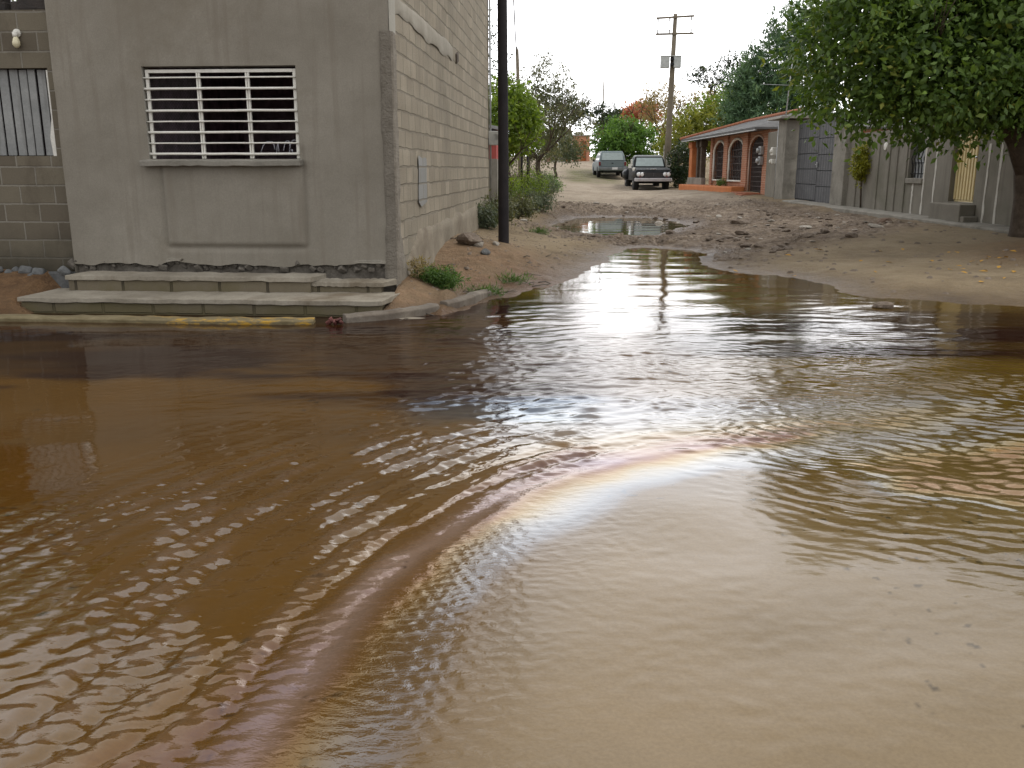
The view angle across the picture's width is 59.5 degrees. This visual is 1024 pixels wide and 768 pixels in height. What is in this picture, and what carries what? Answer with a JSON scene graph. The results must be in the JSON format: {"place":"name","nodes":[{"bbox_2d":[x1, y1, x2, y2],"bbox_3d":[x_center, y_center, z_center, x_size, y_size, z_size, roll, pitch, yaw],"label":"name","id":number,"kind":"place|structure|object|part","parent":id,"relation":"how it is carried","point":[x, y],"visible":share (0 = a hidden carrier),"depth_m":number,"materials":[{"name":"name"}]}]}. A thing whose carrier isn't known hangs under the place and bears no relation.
{"place":"outdoors","nodes":[
{"label":"outdoors","id":0,"kind":"place"},
{"bbox_2d":[14,0,929,155],"label":"sky","id":1,"kind":"structure","parent":0,"point":[617,41],"materials":[{"name":"white"}]},
{"bbox_2d":[0,244,1023,767],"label":"water","id":2,"kind":"structure","parent":0,"point":[650,508],"depth_m":3.79,"materials":[{"name":"brown liquid"}]},
{"bbox_2d":[325,317,343,324],"bbox_3d":[-1.762,-0.614,8.909,0.168,0.108,0.110,7,15,26],"label":"litter heap","id":3,"kind":"object","parent":2,"relation":"on","point":[334,321],"visible":0.97,"depth_m":8.89,"materials":[{"name":"brown"}]},
{"bbox_2d":[872,301,893,308],"bbox_3d":[4.157,-0.869,10.031,0.239,0.118,0.155,0,13,-1],"label":"stone","id":4,"kind":"object","parent":2,"relation":"on","point":[884,304],"visible":0.75,"depth_m":9.97,"materials":[{"name":"beige stone"}]},
{"bbox_2d":[0,156,1023,315],"bbox_3d":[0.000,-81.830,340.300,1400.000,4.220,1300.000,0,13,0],"label":"ground","id":5,"kind":"structure","parent":0,"point":[908,280],"depth_m":14.72,"materials":[{"name":"brown soil"}]},
{"bbox_2d":[0,0,74,287],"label":"block wall","id":6,"kind":"structure","parent":5,"relation":"on","point":[35,235],"depth_m":10.14,"materials":[{"name":"grey concrete"}]},
{"bbox_2d":[12,29,20,47],"bbox_3d":[-5.415,-3.772,9.775,0.092,0.203,0.091,1,13,4],"label":"wall lamp","id":7,"kind":"object","parent":6,"relation":"attached to","point":[16,35],"visible":1,"depth_m":9.76,"materials":[{"name":"white paint"}]},
{"bbox_2d":[0,314,314,324],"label":"painted kerb","id":8,"kind":"structure","parent":5,"relation":"on","point":[159,319],"depth_m":9.01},
{"bbox_2d":[17,271,399,316],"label":"concrete steps","id":9,"kind":"structure","parent":5,"relation":"on","point":[209,293],"depth_m":9.71,"materials":[{"name":"grey concrete"}]},
{"bbox_2d":[44,0,497,291],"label":"concrete house","id":10,"kind":"structure","parent":5,"relation":"on","point":[342,139],"depth_m":9.92,"materials":[{"name":"grey paint"}]},
{"bbox_2d":[143,68,299,158],"bbox_3d":[-3.155,-2.944,9.788,1.692,0.936,0.118,1,13,4],"label":"window","id":11,"kind":"structure","parent":10,"relation":"in","point":[202,132],"depth_m":9.75,"materials":[{"name":"white paint"}]},
{"bbox_2d":[343,303,439,322],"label":"kerb","id":12,"kind":"structure","parent":5,"relation":"on","point":[405,312],"depth_m":9.23,"materials":[{"name":"concrete"}]},
{"bbox_2d":[399,317,421,318],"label":"rubble slab","id":13,"kind":"structure","parent":5,"relation":"on","point":[412,318],"depth_m":9.27,"materials":[{"name":"concrete"}]},
{"bbox_2d":[406,254,434,280],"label":"weed clump","id":14,"kind":"object","parent":5,"relation":"on","point":[416,266],"visible":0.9,"depth_m":10.48,"materials":[{"name":"beige plant"}]},
{"bbox_2d":[410,261,470,290],"bbox_3d":[-0.831,-1.253,10.505,0.743,0.394,0.559,0,13,0],"label":"weed clump","id":15,"kind":"object","parent":5,"relation":"on","point":[440,278],"visible":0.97,"depth_m":10.41,"materials":[{"name":"green plant"}]},
{"bbox_2d":[440,289,490,307],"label":"kerb","id":16,"kind":"structure","parent":5,"relation":"on","point":[471,298],"depth_m":10.12,"materials":[{"name":"concrete"}]},
{"bbox_2d":[456,232,483,244],"bbox_3d":[-0.617,-2.147,13.389,0.396,0.235,0.329,12,18,41],"label":"stone","id":17,"kind":"object","parent":5,"relation":"on","point":[467,238],"visible":0.84,"depth_m":13.29,"materials":[{"name":"beige stone"}]},
{"bbox_2d":[402,232,550,319],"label":"dry twigs","id":18,"kind":"object","parent":5,"relation":"on","point":[493,286],"visible":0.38,"depth_m":11.77,"materials":[{"name":"grey plant"}]},
{"bbox_2d":[473,242,483,246],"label":"stone","id":19,"kind":"object","parent":5,"relation":"on","point":[479,244],"visible":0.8,"depth_m":13.28,"materials":[{"name":"beige stone"}]},
{"bbox_2d":[464,281,506,295],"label":"grass tuft","id":20,"kind":"object","parent":5,"relation":"on","point":[489,287],"visible":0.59,"depth_m":10.94,"materials":[{"name":"green plant"}]},
{"bbox_2d":[480,248,490,254],"bbox_3d":[-0.380,-1.902,12.918,0.149,0.106,0.211,2,14,10],"label":"stone","id":21,"kind":"object","parent":5,"relation":"on","point":[484,251],"visible":0.96,"depth_m":12.86,"materials":[{"name":"grey stone"}]},
{"bbox_2d":[489,125,497,199],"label":"red house","id":22,"kind":"structure","parent":5,"relation":"on","point":[494,166],"depth_m":22.97,"materials":[{"name":"paint"}]},
{"bbox_2d":[476,194,512,230],"bbox_3d":[-0.598,-3.389,17.889,1.107,0.850,1.031,5,14,22],"label":"shrub","id":23,"kind":"object","parent":5,"relation":"on","point":[485,214],"visible":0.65,"depth_m":17.75,"materials":[{"name":"green plant"}]},
{"bbox_2d":[483,189,519,225],"bbox_3d":[-0.325,-3.721,19.149,1.042,0.969,1.128,0,13,0],"label":"shrub","id":24,"kind":"object","parent":5,"relation":"on","point":[511,205],"visible":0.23,"depth_m":19.05,"materials":[{"name":"green plant"}]},
{"bbox_2d":[497,0,508,243],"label":"utility pole","id":25,"kind":"object","parent":5,"relation":"on","point":[503,186],"visible":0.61,"depth_m":13.67,"materials":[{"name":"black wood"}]},
{"bbox_2d":[488,268,536,284],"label":"grass tuft","id":26,"kind":"object","parent":5,"relation":"on","point":[513,277],"visible":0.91,"depth_m":11.91,"materials":[{"name":"green plant"}]},
{"bbox_2d":[488,1,544,101],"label":"wispy tree","id":27,"kind":"object","parent":5,"relation":"on","point":[496,60],"visible":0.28,"depth_m":29.18,"materials":[{"name":"green plant"}]},
{"bbox_2d":[515,47,520,185],"bbox_3d":[0.270,-9.398,32.711,0.295,5.504,0.170,0,13,0],"label":"wooden post","id":28,"kind":"object","parent":5,"relation":"on","point":[518,74],"visible":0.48,"depth_m":32.25,"materials":[{"name":"brown wood"}]},
{"bbox_2d":[513,0,516,53],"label":"power cable","id":29,"kind":"object","parent":28,"relation":"attached to","point":[514,25],"visible":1,"depth_m":26.68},
{"bbox_2d":[491,68,552,183],"bbox_3d":[-0.287,-7.627,28.015,3.153,4.137,2.890,0,13,0],"label":"leafy tree","id":30,"kind":"object","parent":5,"relation":"on","point":[525,122],"visible":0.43,"depth_m":27.60,"materials":[{"name":"green plant"}]},
{"bbox_2d":[509,170,536,214],"bbox_3d":[-0.114,-5.168,24.486,1.734,1.394,1.337,0,13,0],"label":"shrub","id":31,"kind":"object","parent":5,"relation":"on","point":[519,187],"visible":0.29,"depth_m":24.35,"materials":[{"name":"green plant"}]},
{"bbox_2d":[521,142,528,187],"bbox_3d":[0.430,-7.313,30.154,0.360,2.349,0.105,0,13,0],"label":"signboard","id":32,"kind":"object","parent":5,"relation":"on","point":[522,164],"visible":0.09,"depth_m":30.12,"materials":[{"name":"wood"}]},
{"bbox_2d":[509,181,543,213],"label":"shrub","id":33,"kind":"object","parent":5,"relation":"on","point":[531,193],"visible":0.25,"depth_m":25.31,"materials":[{"name":"green plant"}]},
{"bbox_2d":[509,190,545,220],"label":"shrub","id":34,"kind":"object","parent":5,"relation":"on","point":[522,206],"visible":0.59,"depth_m":21.01,"materials":[{"name":"green plant"}]},
{"bbox_2d":[510,154,548,185],"bbox_3d":[0.377,-8.140,35.085,2.330,1.962,2.318,-5,14,-19],"label":"shrub","id":35,"kind":"object","parent":5,"relation":"on","point":[512,175],"visible":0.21,"depth_m":34.95,"materials":[{"name":"green plant"}]},
{"bbox_2d":[512,161,555,194],"bbox_3d":[0.587,-6.824,30.283,1.618,1.441,1.682,-3,14,-14],"label":"shrub","id":36,"kind":"object","parent":5,"relation":"on","point":[534,183],"visible":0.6,"depth_m":30.12,"materials":[{"name":"green plant"}]},
{"bbox_2d":[522,225,550,234],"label":"grass tuft","id":37,"kind":"object","parent":5,"relation":"on","point":[538,230],"visible":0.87,"depth_m":18.72,"materials":[{"name":"green plant"}]},
{"bbox_2d":[509,99,565,175],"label":"leafy tree","id":38,"kind":"object","parent":5,"relation":"on","point":[552,159],"visible":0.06,"depth_m":44.56,"materials":[{"name":"green plant"}]},
{"bbox_2d":[516,185,559,213],"bbox_3d":[0.693,-5.511,26.957,1.525,1.042,1.443,0,13,0],"label":"shrub","id":39,"kind":"object","parent":5,"relation":"on","point":[545,202],"visible":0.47,"depth_m":26.83,"materials":[{"name":"green plant"}]},
{"bbox_2d":[518,170,563,199],"bbox_3d":[1.010,-7.090,32.276,1.805,1.574,1.702,-13,19,-43],"label":"shrub","id":40,"kind":"object","parent":5,"relation":"on","point":[552,189],"visible":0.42,"depth_m":32.05,"materials":[{"name":"green plant"}]},
{"bbox_2d":[542,171,564,191],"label":"shrub","id":41,"kind":"object","parent":5,"relation":"on","point":[558,182],"visible":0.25,"depth_m":40.83,"materials":[{"name":"green plant"}]},
{"bbox_2d":[509,33,603,189],"bbox_3d":[1.040,-10.117,34.321,5.086,6.259,3.599,0,13,0],"label":"thin tree","id":42,"kind":"object","parent":5,"relation":"on","point":[559,125],"visible":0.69,"depth_m":34.30,"materials":[{"name":"green plant"}]},
{"bbox_2d":[539,125,592,176],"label":"leafy tree","id":43,"kind":"object","parent":5,"relation":"on","point":[572,154],"visible":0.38,"depth_m":55.96,"materials":[{"name":"green plant"}]},
{"bbox_2d":[532,85,625,161],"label":"distant tree","id":44,"kind":"object","parent":5,"relation":"on","point":[600,111],"visible":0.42,"depth_m":83.92,"materials":[{"name":"green plant"}]},
{"bbox_2d":[572,131,589,160],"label":"house","id":45,"kind":"structure","parent":5,"relation":"on","point":[587,156],"depth_m":93.94,"materials":[{"name":"orange paint"}]},
{"bbox_2d":[581,143,585,160],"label":"door","id":46,"kind":"structure","parent":45,"relation":"in","point":[582,159],"depth_m":94.22,"materials":[{"name":"orange paint"}]},
{"bbox_2d":[602,76,603,130],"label":"pole","id":47,"kind":"object","parent":5,"relation":"on","point":[603,95],"visible":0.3,"depth_m":85.82,"materials":[{"name":"grey wood"}]},
{"bbox_2d":[592,151,625,176],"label":"station wagon","id":48,"kind":"object","parent":5,"relation":"on","point":[609,161],"visible":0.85,"depth_m":58.28,"materials":[{"name":"grey paint"}]},
{"bbox_2d":[589,91,639,134],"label":"distant tree","id":49,"kind":"object","parent":5,"relation":"on","point":[612,100],"visible":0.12,"depth_m":95.63,"materials":[{"name":"green plant"}]},
{"bbox_2d":[552,218,688,234],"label":"puddle","id":50,"kind":"object","parent":5,"relation":"on","point":[627,226],"visible":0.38,"depth_m":23.33,"materials":[{"name":"liquid"}]},
{"bbox_2d":[586,110,663,165],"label":"round tree","id":51,"kind":"object","parent":5,"relation":"on","point":[628,139],"visible":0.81,"depth_m":62.89,"materials":[{"name":"green plant"}]},
{"bbox_2d":[612,78,676,123],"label":"flame tree","id":52,"kind":"object","parent":5,"relation":"on","point":[628,111],"visible":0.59,"depth_m":87.47,"materials":[{"name":"orange plant"}]},
{"bbox_2d":[622,155,671,189],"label":"pickup truck","id":53,"kind":"object","parent":5,"relation":"on","point":[645,169],"visible":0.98,"depth_m":47.65,"materials":[{"name":"black paint"}]},
{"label":"door","id":54,"kind":"part","parent":53,"relation":"part of","materials":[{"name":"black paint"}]},
{"bbox_2d":[665,230,674,234],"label":"stone","id":55,"kind":"object","parent":5,"relation":"on","point":[668,232],"visible":0.71,"depth_m":20.05,"materials":[{"name":"grey stone"}]},
{"bbox_2d":[633,74,716,154],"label":"dry tree","id":56,"kind":"object","parent":5,"relation":"on","point":[651,119],"visible":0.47,"depth_m":66.61,"materials":[{"name":"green plant"}]},
{"bbox_2d":[656,14,694,166],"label":"utility pole","id":57,"kind":"object","parent":5,"relation":"on","point":[673,62],"visible":0.98,"depth_m":49.98,"materials":[{"name":"brown wood"}]},
{"bbox_2d":[664,138,689,187],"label":"shrub","id":58,"kind":"object","parent":5,"relation":"on","point":[679,173],"visible":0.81,"depth_m":48.20,"materials":[{"name":"green plant"}]},
{"bbox_2d":[649,95,737,164],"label":"yellow tree","id":59,"kind":"object","parent":5,"relation":"on","point":[685,130],"visible":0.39,"depth_m":54.55,"materials":[{"name":"green plant"}]},
{"bbox_2d":[679,184,743,191],"bbox_3d":[8.799,-8.583,40.515,0.962,0.838,9.600,0,13,0],"label":"porch ledge","id":60,"kind":"object","parent":5,"relation":"on","point":[716,188],"visible":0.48,"depth_m":38.59,"materials":[{"name":"orange paint"}]},
{"bbox_2d":[713,178,726,185],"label":"potted weed","id":61,"kind":"object","parent":60,"relation":"on","point":[719,183],"visible":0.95,"depth_m":38.40,"materials":[{"name":"green plant"}]},
{"bbox_2d":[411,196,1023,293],"bbox_3d":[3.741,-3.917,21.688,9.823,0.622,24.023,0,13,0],"label":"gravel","id":62,"kind":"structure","parent":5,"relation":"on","point":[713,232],"depth_m":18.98,"materials":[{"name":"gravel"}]},
{"bbox_2d":[682,48,760,102],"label":"open tree","id":63,"kind":"object","parent":5,"relation":"on","point":[702,70],"visible":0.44,"depth_m":68.21,"materials":[{"name":"green plant"}]},
{"bbox_2d":[722,235,733,238],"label":"stone","id":64,"kind":"object","parent":5,"relation":"on","point":[728,236],"visible":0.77,"depth_m":17.87,"materials":[{"name":"beige stone"}]},
{"bbox_2d":[676,80,780,149],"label":"leafy tree","id":65,"kind":"object","parent":5,"relation":"on","point":[709,100],"visible":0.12,"depth_m":55.24,"materials":[{"name":"green plant"}]},
{"bbox_2d":[729,219,751,224],"bbox_3d":[5.566,-3.912,21.816,0.547,0.222,0.334,5,14,19],"label":"flat stone","id":66,"kind":"object","parent":5,"relation":"on","point":[739,221],"visible":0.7,"depth_m":21.72,"materials":[{"name":"beige stone"}]},
{"bbox_2d":[734,230,750,234],"bbox_3d":[4.853,-3.161,18.842,0.346,0.117,0.253,11,2,-4],"label":"stone","id":67,"kind":"object","parent":5,"relation":"on","point":[739,232],"visible":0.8,"depth_m":18.77,"materials":[{"name":"grey stone"}]},
{"bbox_2d":[731,192,759,195],"bbox_3d":[8.915,-7.121,34.593,0.730,0.550,2.400,0,13,0],"label":"doorstep","id":68,"kind":"object","parent":5,"relation":"on","point":[746,193],"visible":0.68,"depth_m":33.55,"materials":[{"name":"ceramic"}]},
{"bbox_2d":[740,243,751,247],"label":"stone","id":69,"kind":"object","parent":5,"relation":"on","point":[745,245],"visible":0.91,"depth_m":16.71,"materials":[{"name":"stone"}]},
{"bbox_2d":[709,0,837,128],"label":"cedar tree","id":70,"kind":"object","parent":5,"relation":"on","point":[745,101],"visible":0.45,"depth_m":44.11,"materials":[{"name":"green plant"}]},
{"bbox_2d":[764,115,814,198],"bbox_3d":[9.302,-7.626,30.924,1.196,3.040,3.200,0,13,0],"label":"entry portal","id":71,"kind":"object","parent":5,"relation":"on","point":[781,163],"visible":0.82,"depth_m":29.93,"materials":[{"name":"concrete"}]},
{"bbox_2d":[762,58,803,115],"bbox_3d":[9.199,-9.880,29.711,1.844,1.952,0.058,3,14,11],"label":"antenna mast","id":72,"kind":"object","parent":71,"relation":"on","point":[788,93],"visible":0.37,"depth_m":29.82,"materials":[{"name":"metal"}]},
{"bbox_2d":[680,107,902,194],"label":"brick house","id":73,"kind":"structure","parent":5,"relation":"on","point":[738,153],"depth_m":38.06,"materials":[{"name":"orange brick"},{"name":"terracotta"},{"name":"orange paint"}]},
{"bbox_2d":[712,140,723,180],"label":"window","id":74,"kind":"structure","parent":73,"relation":"in","point":[719,160],"depth_m":41.19,"materials":[{"name":"white paint"}]},
{"bbox_2d":[727,138,742,181],"bbox_3d":[9.490,-9.393,37.545,0.300,1.795,2.710,0,13,0],"label":"window","id":75,"kind":"structure","parent":73,"relation":"in","point":[737,157],"depth_m":38.02,"materials":[{"name":"white paint"}]},
{"bbox_2d":[746,134,763,192],"bbox_3d":[9.500,-8.431,34.433,0.280,2.232,2.380,0,13,0],"label":"door","id":76,"kind":"structure","parent":73,"relation":"in","point":[756,173],"depth_m":34.95,"materials":[{"name":"grey metal"}]},
{"bbox_2d":[797,232,813,237],"bbox_3d":[5.491,-2.751,16.747,0.317,0.150,0.180,-7,16,-8],"label":"stone","id":77,"kind":"object","parent":5,"relation":"on","point":[807,235],"visible":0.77,"depth_m":16.69,"materials":[{"name":"grey stone"}]},
{"bbox_2d":[799,225,811,228],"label":"stone","id":78,"kind":"object","parent":5,"relation":"on","point":[807,226],"visible":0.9,"depth_m":19.24,"materials":[{"name":"beige stone"}]},
{"bbox_2d":[820,228,829,233],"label":"stone","id":79,"kind":"object","parent":5,"relation":"on","point":[823,230],"visible":0.82,"depth_m":17.18,"materials":[{"name":"grey stone"}]},
{"bbox_2d":[845,232,857,237],"bbox_3d":[6.205,-2.706,16.413,0.226,0.149,0.209,-2,14,-10],"label":"stone","id":80,"kind":"object","parent":5,"relation":"on","point":[851,235],"visible":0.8,"depth_m":16.34,"materials":[{"name":"brown stone"}]},
{"bbox_2d":[845,139,871,207],"bbox_3d":[9.090,-5.452,23.473,0.630,1.882,1.034,0,13,0],"label":"tree","id":81,"kind":"object","parent":5,"relation":"on","point":[860,165],"visible":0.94,"depth_m":23.35,"materials":[{"name":"green plant"}]},
{"bbox_2d":[868,223,884,227],"bbox_3d":[7.334,-3.166,18.003,0.226,0.088,0.356,2,20,-39],"label":"stone","id":82,"kind":"object","parent":5,"relation":"on","point":[873,225],"visible":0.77,"depth_m":17.94,"materials":[{"name":"grey stone"}]},
{"bbox_2d":[742,0,1023,237],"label":"shade tree","id":83,"kind":"object","parent":5,"relation":"on","point":[966,57],"visible":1,"depth_m":13.92,"materials":[{"name":"green plant"}]},
{"bbox_2d":[877,218,892,223],"bbox_3d":[7.957,-3.451,19.142,0.314,0.207,0.262,-2,14,-10],"label":"brick lump","id":84,"kind":"object","parent":5,"relation":"on","point":[882,220],"visible":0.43,"depth_m":19.03,"materials":[{"name":"grey stone"}]},
{"bbox_2d":[829,123,1012,225],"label":"striped wall","id":85,"kind":"structure","parent":5,"relation":"on","point":[938,188],"depth_m":19.80,"materials":[{"name":"concrete"}]},
{"bbox_2d":[794,113,846,202],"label":"metal gate","id":86,"kind":"structure","parent":85,"relation":"attached to","point":[813,182],"depth_m":27.72,"materials":[{"name":"metal"}]},
{"bbox_2d":[910,139,925,177],"bbox_3d":[9.335,-5.212,20.449,0.150,1.000,0.800,0,13,0],"label":"window","id":87,"kind":"structure","parent":85,"relation":"in","point":[919,164],"depth_m":20.60,"materials":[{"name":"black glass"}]},
{"bbox_2d":[953,130,979,201],"bbox_3d":[9.340,-4.609,18.315,0.120,1.740,1.009,0,13,0],"label":"door","id":88,"kind":"structure","parent":85,"relation":"in","point":[964,184],"depth_m":18.45,"materials":[{"name":"yellow paint"}]},
{"bbox_2d":[782,200,1009,233],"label":"pavement","id":89,"kind":"structure","parent":0,"point":[998,228],"depth_m":20.37,"materials":[{"name":"concrete"}]}
]}

